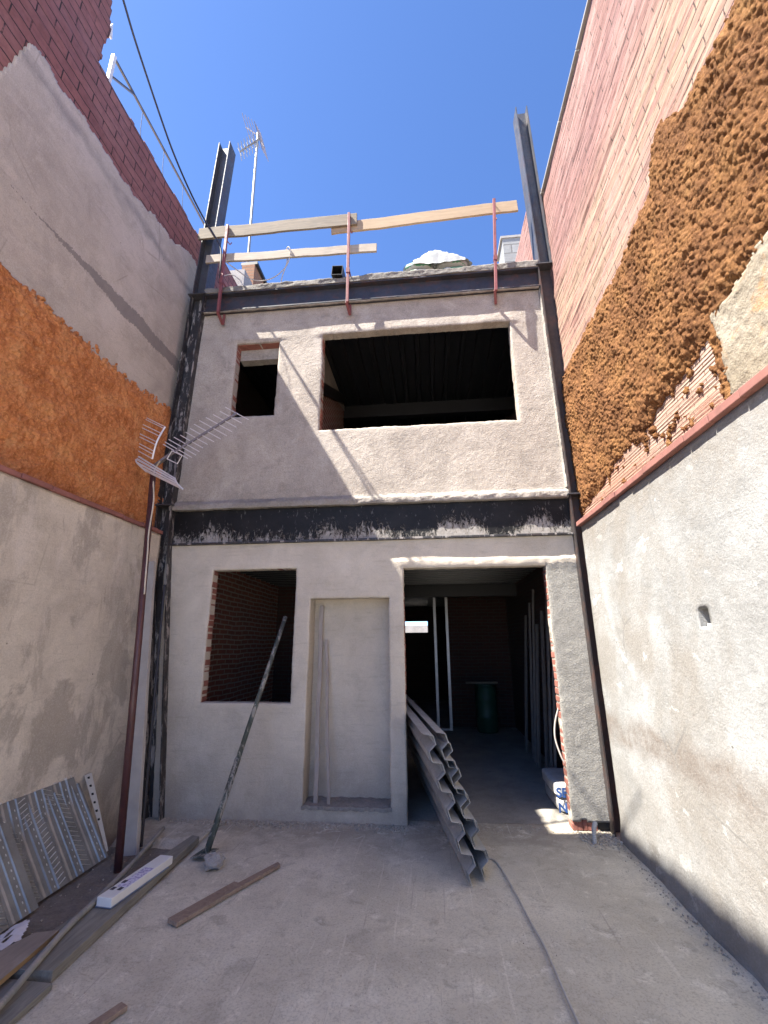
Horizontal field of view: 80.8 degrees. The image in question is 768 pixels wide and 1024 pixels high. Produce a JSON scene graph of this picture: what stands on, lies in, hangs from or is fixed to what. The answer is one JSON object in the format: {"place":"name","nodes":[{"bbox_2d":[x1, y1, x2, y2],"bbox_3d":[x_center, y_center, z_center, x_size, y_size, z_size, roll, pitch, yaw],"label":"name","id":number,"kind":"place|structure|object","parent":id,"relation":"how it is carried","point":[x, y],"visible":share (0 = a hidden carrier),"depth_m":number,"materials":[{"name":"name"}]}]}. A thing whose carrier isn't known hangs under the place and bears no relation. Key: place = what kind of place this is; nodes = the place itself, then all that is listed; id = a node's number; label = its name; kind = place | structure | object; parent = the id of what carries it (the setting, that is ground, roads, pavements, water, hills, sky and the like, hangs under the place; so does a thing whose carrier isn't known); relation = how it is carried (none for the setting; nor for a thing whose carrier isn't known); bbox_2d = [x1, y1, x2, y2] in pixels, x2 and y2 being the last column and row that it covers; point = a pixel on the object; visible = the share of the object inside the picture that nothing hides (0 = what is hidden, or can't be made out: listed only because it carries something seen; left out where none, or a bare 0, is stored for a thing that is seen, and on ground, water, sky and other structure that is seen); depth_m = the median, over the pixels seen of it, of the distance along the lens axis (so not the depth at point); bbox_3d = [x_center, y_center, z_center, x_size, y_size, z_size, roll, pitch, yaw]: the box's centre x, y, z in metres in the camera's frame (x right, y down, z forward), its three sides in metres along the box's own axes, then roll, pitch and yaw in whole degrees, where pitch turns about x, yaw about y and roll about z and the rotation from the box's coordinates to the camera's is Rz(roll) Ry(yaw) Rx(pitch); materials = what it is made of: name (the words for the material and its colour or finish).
{"place":"outdoors","nodes":[
{"label":"outdoors","id":0,"kind":"place"},
{"bbox_2d":[110,817,221,849],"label":"threshold ground","id":1,"kind":"structure","parent":0,"point":[173,834],"depth_m":4.02,"materials":[{"name":"concrete"}]},
{"bbox_2d":[140,584,165,846],"bbox_3d":[-2.192,1.801,4.304,0.024,2.254,0.476,11,-20,-34],"label":"thin rod","id":2,"kind":"object","parent":1,"relation":"on","point":[151,732],"visible":0.95,"depth_m":4.22,"materials":[{"name":"grey metal"}]},
{"bbox_2d":[99,0,586,625],"label":"sky","id":3,"kind":"structure","parent":0,"point":[370,109],"materials":[{"name":"blue"}]},
{"bbox_2d":[15,820,767,1023],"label":"courtyard floor","id":4,"kind":"structure","parent":0,"point":[387,934],"depth_m":2.50,"materials":[{"name":"concrete"}]},
{"bbox_2d":[0,847,181,946],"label":"dirt strip","id":5,"kind":"object","parent":4,"relation":"on","point":[55,911],"visible":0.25,"depth_m":3.06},
{"bbox_2d":[0,920,29,949],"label":"torn paper","id":6,"kind":"object","parent":5,"relation":"on","point":[18,931],"visible":1,"depth_m":2.53,"materials":[{"name":"white paper"}]},
{"bbox_2d":[0,821,38,932],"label":"metal lath sheet","id":7,"kind":"object","parent":5,"relation":"on","point":[18,901],"visible":1,"depth_m":2.83,"materials":[{"name":"silver metal"}]},
{"bbox_2d":[0,979,51,1023],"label":"formwork plank","id":8,"kind":"object","parent":5,"relation":"on","point":[25,999],"visible":0.93,"depth_m":2.09,"materials":[{"name":"brown wood"}]},
{"bbox_2d":[0,775,77,845],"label":"metal lath sheet","id":9,"kind":"object","parent":5,"relation":"on","point":[12,811],"visible":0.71,"depth_m":3.26,"materials":[{"name":"silver metal"}]},
{"bbox_2d":[13,782,107,902],"bbox_3d":[-2.380,2.355,3.270,0.372,0.523,0.750,-2,-16,5],"label":"metal lath sheet","id":10,"kind":"object","parent":5,"relation":"on","point":[61,846],"visible":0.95,"depth_m":3.27,"materials":[{"name":"silver metal"}]},
{"bbox_2d":[84,773,107,851],"bbox_3d":[-2.362,2.453,3.693,0.346,0.521,0.081,-7,-17,23],"label":"slotted strip","id":11,"kind":"object","parent":5,"relation":"on","point":[91,786],"visible":1,"depth_m":3.72,"materials":[{"name":"silver metal"}]},
{"bbox_2d":[9,835,198,982],"bbox_3d":[-1.700,2.518,3.010,0.295,0.050,1.639,-2,-16,5],"label":"formwork plank","id":12,"kind":"object","parent":5,"relation":"on","point":[90,927],"visible":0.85,"depth_m":2.54,"materials":[{"name":"brown wood"}]},
{"bbox_2d":[0,826,164,1009],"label":"steel pipe","id":13,"kind":"object","parent":12,"relation":"on","point":[5,999],"visible":0.95,"depth_m":2.50,"materials":[{"name":"grey metal"}]},
{"bbox_2d":[95,855,172,908],"bbox_3d":[-1.650,2.464,3.031,0.114,0.056,0.584,-4,-16,11],"label":"carton box","id":14,"kind":"object","parent":12,"relation":"on","point":[119,892],"visible":1,"depth_m":2.96,"materials":[{"name":"white cardboard"}]},
{"bbox_2d":[123,561,155,855],"bbox_3d":[-2.232,1.637,4.165,0.105,2.469,0.680,14,-21,-41],"label":"leaning profile","id":15,"kind":"object","parent":5,"relation":"on","point":[132,833],"visible":0.66,"depth_m":3.99,"materials":[{"name":"grey metal"}]},
{"bbox_2d":[113,407,248,873],"bbox_3d":[-2.124,0.763,4.200,1.253,4.159,0.601,-2,-16,5],"label":"antenna pole","id":16,"kind":"object","parent":5,"relation":"on","point":[122,816],"visible":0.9,"depth_m":4.17,"materials":[{"name":"metal"}]},
{"bbox_2d":[88,1002,126,1023],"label":"wood offcut","id":17,"kind":"object","parent":4,"relation":"on","point":[113,1013],"visible":1,"depth_m":2.00,"materials":[{"name":"brown wood"}]},
{"bbox_2d":[204,852,225,870],"bbox_3d":[-1.270,2.590,3.360,0.163,0.100,0.144,-2,-16,5],"label":"mortar lump","id":18,"kind":"object","parent":4,"relation":"on","point":[214,860],"visible":1,"depth_m":3.33,"materials":[{"name":"grey concrete"}]},
{"bbox_2d":[168,862,279,926],"bbox_3d":[-1.027,2.527,3.022,0.093,0.024,0.867,-10,-19,30],"label":"wood offcut","id":19,"kind":"object","parent":4,"relation":"on","point":[199,907],"visible":1,"depth_m":2.91,"materials":[{"name":"brown wood"}]},
{"bbox_2d":[190,616,286,857],"bbox_3d":[-1.235,1.883,4.132,0.142,1.862,0.978,-7,-17,22],"label":"leaning prop","id":20,"kind":"object","parent":4,"relation":"on","point":[207,849],"visible":0.94,"depth_m":3.90,"materials":[{"name":"grey metal"}]},
{"bbox_2d":[3,818,767,1017],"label":"mortar rubble","id":21,"kind":"object","parent":4,"relation":"on","point":[601,839],"visible":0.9,"depth_m":3.96,"materials":[{"name":"grey concrete"}]},
{"bbox_2d":[0,930,58,984],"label":"plywood board","id":22,"kind":"object","parent":21,"relation":"on","point":[16,956],"visible":0.92,"depth_m":2.35,"materials":[{"name":"brown wood"}]},
{"bbox_2d":[406,704,475,885],"bbox_3d":[0.368,2.491,4.564,0.324,0.926,2.816,1,-16,-3],"label":"corrugated sheet","id":23,"kind":"object","parent":4,"relation":"on","point":[428,771],"visible":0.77,"depth_m":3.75,"materials":[{"name":"metal"}]},
{"bbox_2d":[406,695,488,880],"bbox_3d":[0.483,2.498,4.589,0.324,0.926,2.816,1,-16,-3],"label":"corrugated sheet","id":24,"kind":"object","parent":4,"relation":"on","point":[477,851],"visible":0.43,"depth_m":3.45,"materials":[{"name":"metal"}]},
{"bbox_2d":[489,858,579,1023],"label":"floor cable","id":25,"kind":"object","parent":4,"relation":"on","point":[554,969],"visible":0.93,"depth_m":2.43,"materials":[{"name":"grey rubber"}]},
{"bbox_2d":[591,821,597,843],"bbox_3d":[1.754,2.673,3.758,0.042,0.151,0.117,-11,-19,33],"label":"conduit stub","id":26,"kind":"object","parent":4,"relation":"on","point":[594,831],"visible":0.99,"depth_m":3.74,"materials":[{"name":"grey plastic"}]},
{"bbox_2d":[515,0,767,992],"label":"boundary wall","id":27,"kind":"structure","parent":4,"relation":"on","point":[655,192],"depth_m":2.81,"materials":[{"name":"paint"}]},
{"bbox_2d":[407,700,569,825],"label":"indoor floor","id":28,"kind":"structure","parent":0,"point":[501,781],"depth_m":5.49,"materials":[{"name":"concrete"}]},
{"bbox_2d":[433,597,452,730],"bbox_3d":[1.147,2.868,8.886,0.290,2.600,0.100,-2,-16,5],"label":"stud frame","id":29,"kind":"object","parent":28,"relation":"on","point":[448,667],"visible":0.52,"depth_m":8.80,"materials":[{"name":"silver metal"}]},
{"bbox_2d":[475,684,497,733],"bbox_3d":[1.913,3.650,8.423,0.410,0.830,0.410,-2,-16,5],"label":"plastic drum","id":30,"kind":"object","parent":28,"relation":"on","point":[486,708],"visible":0.96,"depth_m":8.28,"materials":[{"name":"green plastic"}]},
{"bbox_2d":[466,681,497,683],"bbox_3d":[1.833,3.205,8.481,0.582,0.030,0.120,-1,-16,1],"label":"board scrap","id":31,"kind":"object","parent":30,"relation":"on","point":[482,682],"visible":1,"depth_m":8.43,"materials":[{"name":"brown wood"}]},
{"bbox_2d":[524,615,527,752],"bbox_3d":[2.225,2.647,7.079,0.231,2.013,0.035,5,-17,-17],"label":"leaning lumber","id":32,"kind":"object","parent":28,"relation":"on","point":[525,683],"visible":1,"depth_m":7.06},
{"bbox_2d":[528,603,533,756],"bbox_3d":[2.212,2.476,6.794,0.175,2.182,0.035,-2,-16,5],"label":"leaning lumber","id":33,"kind":"object","parent":28,"relation":"on","point":[531,685],"visible":0.93,"depth_m":6.76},
{"bbox_2d":[532,589,536,761],"bbox_3d":[2.170,2.307,6.513,0.213,2.352,0.035,-10,-19,30],"label":"leaning lumber","id":34,"kind":"object","parent":28,"relation":"on","point":[534,682],"visible":0.93,"depth_m":6.48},
{"bbox_2d":[535,624,540,766],"bbox_3d":[2.145,2.508,6.290,0.274,1.844,0.035,11,-19,-34],"label":"leaning lumber","id":35,"kind":"object","parent":28,"relation":"on","point":[538,697],"visible":1,"depth_m":6.26,"materials":[{"name":"wood"}]},
{"bbox_2d":[540,611,548,767],"bbox_3d":[2.133,2.338,6.006,0.196,2.013,0.035,6,-17,-22],"label":"leaning lumber","id":36,"kind":"object","parent":28,"relation":"on","point":[544,692],"visible":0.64,"depth_m":5.98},
{"bbox_2d":[545,597,552,767],"bbox_3d":[2.090,2.169,5.724,0.195,2.182,0.035,-2,-16,5],"label":"leaning lumber","id":37,"kind":"object","parent":28,"relation":"on","point":[549,698],"visible":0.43,"depth_m":5.69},
{"bbox_2d":[552,664,556,767],"bbox_3d":[2.047,1.999,5.443,0.232,2.353,0.035,-9,-18,28],"label":"leaning lumber","id":38,"kind":"object","parent":28,"relation":"on","point":[554,715],"visible":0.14,"depth_m":5.33,"materials":[{"name":"brown wood"}]},
{"bbox_2d":[545,782,567,812],"bbox_3d":[2.007,2.931,4.654,0.576,0.131,0.689,-2,-16,5],"label":"cement sack","id":39,"kind":"object","parent":28,"relation":"on","point":[560,803],"visible":0.25,"depth_m":4.45,"materials":[{"name":"paper"}]},
{"bbox_2d":[542,768,566,797],"bbox_3d":[1.989,2.807,4.692,0.566,0.130,0.688,-2,-16,5],"label":"cement sack","id":40,"kind":"object","parent":39,"relation":"on","point":[553,778],"visible":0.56,"depth_m":4.61,"materials":[{"name":"paper"}]},
{"label":"ground","id":41,"kind":"structure","parent":0,"visible":0},
{"bbox_2d":[0,0,200,846],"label":"boundary wall","id":42,"kind":"structure","parent":41,"relation":"on","point":[100,243],"depth_m":3.97,"materials":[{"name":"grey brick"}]},
{"bbox_2d":[109,24,112,38],"bbox_3d":[-3.034,-5.354,4.862,0.042,0.180,0.341,-2,-16,5],"label":"metal bracket","id":43,"kind":"object","parent":42,"relation":"attached to","point":[110,36],"visible":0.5,"depth_m":4.99,"materials":[{"name":"grey metal"}]},
{"bbox_2d":[107,53,204,224],"bbox_3d":[-2.840,-4.364,6.099,0.124,0.800,2.510,-2,-16,5],"label":"rail frame","id":44,"kind":"object","parent":42,"relation":"attached to","point":[111,66],"visible":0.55,"depth_m":5.42,"materials":[{"name":"grey metal"}]},
{"bbox_2d":[214,261,266,287],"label":"neighbour wall","id":45,"kind":"structure","parent":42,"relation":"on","point":[252,270],"depth_m":7.99,"materials":[{"name":"paint"}]},
{"bbox_2d":[238,113,267,252],"bbox_3d":[-2.886,-6.092,9.350,0.603,5.322,0.653,-2,-16,5],"label":"rooftop antenna","id":46,"kind":"object","parent":45,"relation":"on","point":[258,138],"visible":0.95,"depth_m":9.80,"materials":[{"name":"metal"}]},
{"bbox_2d":[142,106,619,836],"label":"unfinished house","id":47,"kind":"structure","parent":41,"relation":"on","point":[382,464],"depth_m":5.10,"materials":[{"name":"paint"}]},
{"bbox_2d":[216,224,231,324],"bbox_3d":[-2.087,-3.172,5.957,0.057,1.564,0.168,-4,-17,13],"label":"railing post","id":48,"kind":"object","parent":47,"relation":"attached to","point":[221,284],"visible":0.95,"depth_m":5.85,"materials":[{"name":"red metal"}]},
{"bbox_2d":[122,0,221,277],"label":"overhead cable","id":49,"kind":"object","parent":48,"relation":"attached to","point":[131,28],"visible":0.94,"depth_m":5.23,"materials":[{"name":"black rubber"}]},
{"bbox_2d":[313,605,323,803],"bbox_3d":[-0.668,1.901,4.628,0.054,1.862,0.189,2,-16,-6],"label":"batten","id":50,"kind":"object","parent":47,"relation":"on","point":[317,736],"visible":1,"depth_m":4.57,"materials":[{"name":"beige wood"}]},
{"bbox_2d":[325,639,329,804],"bbox_3d":[-0.571,2.068,4.558,0.044,1.503,0.234,7,-18,-23],"label":"batten","id":51,"kind":"object","parent":47,"relation":"on","point":[327,724],"visible":1,"depth_m":4.53,"materials":[{"name":"grey wood"}]},
{"bbox_2d":[331,265,345,277],"bbox_3d":[-0.579,-3.035,5.955,0.140,0.140,0.400,2,-16,7],"label":"square tube","id":52,"kind":"object","parent":47,"relation":"on","point":[338,271],"visible":0.33,"depth_m":5.80,"materials":[{"name":"black metal"}]},
{"bbox_2d":[345,212,352,314],"bbox_3d":[-0.437,-3.228,5.799,0.059,1.564,0.168,-5,-17,15],"label":"railing post","id":53,"kind":"object","parent":47,"relation":"attached to","point":[348,306],"visible":0.95,"depth_m":5.70,"materials":[{"name":"red metal"}]},
{"bbox_2d":[198,213,356,240],"bbox_3d":[-1.440,-3.821,6.057,2.181,0.200,0.036,-2,-16,5],"label":"guard plank","id":54,"kind":"object","parent":53,"relation":"attached to","point":[292,225],"visible":0.98,"depth_m":6.04,"materials":[{"name":"brown wood"}]},
{"bbox_2d":[205,243,376,263],"bbox_3d":[-1.233,-3.381,5.913,2.293,0.178,0.036,-2,-16,5],"label":"guard plank","id":55,"kind":"object","parent":53,"relation":"attached to","point":[296,253],"visible":0.98,"depth_m":5.89,"materials":[{"name":"beige wood"}]},
{"bbox_2d":[224,246,290,285],"bbox_3d":[-1.656,-3.216,5.934,0.902,0.494,0.128,-2,-16,5],"label":"loose wire","id":56,"kind":"object","parent":55,"relation":"hanging from","point":[262,280],"visible":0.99,"depth_m":5.92,"materials":[{"name":"grey metal"}]},
{"bbox_2d":[492,198,497,303],"bbox_3d":[1.385,-3.287,5.626,0.074,1.564,0.163,1,-16,6],"label":"railing post","id":57,"kind":"object","parent":47,"relation":"attached to","point":[495,258],"visible":1,"depth_m":5.52,"materials":[{"name":"red metal"}]},
{"bbox_2d":[331,200,517,234],"bbox_3d":[0.506,-3.841,5.896,2.432,0.270,0.036,-2,-16,5],"label":"guard plank","id":58,"kind":"object","parent":57,"relation":"attached to","point":[479,210],"visible":0.97,"depth_m":5.87,"materials":[{"name":"brown wood"}]},
{"bbox_2d":[497,234,520,263],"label":"block pier","id":59,"kind":"structure","parent":47,"relation":"on","point":[508,248],"depth_m":8.53,"materials":[{"name":"white concrete"}]},
{"bbox_2d":[554,708,563,762],"bbox_3d":[1.645,2.100,4.249,0.088,0.506,0.027,-10,-19,29],"label":"jamb cable","id":60,"kind":"object","parent":47,"relation":"attached to","point":[555,735],"visible":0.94,"depth_m":4.26,"materials":[{"name":"white plastic"}]},
{"bbox_2d":[405,625,427,632],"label":"distant wall","id":61,"kind":"structure","parent":41,"relation":"on","point":[416,629],"depth_m":21.26,"materials":[{"name":"white paint"}]},
{"bbox_3d":[0.474,-3.003,6.020,0.438,0.146,0.559,-2,-16,5],"label":"filled sack","id":62,"kind":"object","parent":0,"visible":0},
{"bbox_2d":[403,262,433,270],"bbox_3d":[0.465,-3.119,6.057,0.437,0.148,0.556,-2,-16,5],"label":"filled sack","id":63,"kind":"object","parent":62,"relation":"on","point":[410,266],"visible":0.24,"depth_m":5.81,"materials":[{"name":"white plastic"}]},
{"bbox_2d":[412,250,471,268],"bbox_3d":[0.754,-3.226,6.085,0.891,0.330,0.684,-2,-16,5],"label":"plastic sheet","id":64,"kind":"object","parent":63,"relation":"on","point":[434,257],"visible":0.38,"depth_m":5.77,"materials":[{"name":"white plastic"}]},
{"bbox_3d":[0.916,-3.014,5.983,0.437,0.147,0.552,-2,-16,5],"label":"filled sack","id":65,"kind":"object","parent":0,"visible":0},
{"bbox_2d":[436,260,466,268],"bbox_3d":[0.891,-3.141,6.017,0.444,0.150,0.556,-2,-16,5],"label":"filled sack","id":66,"kind":"object","parent":65,"relation":"on","point":[442,265],"visible":0.22,"depth_m":5.78,"materials":[{"name":"white plastic"}]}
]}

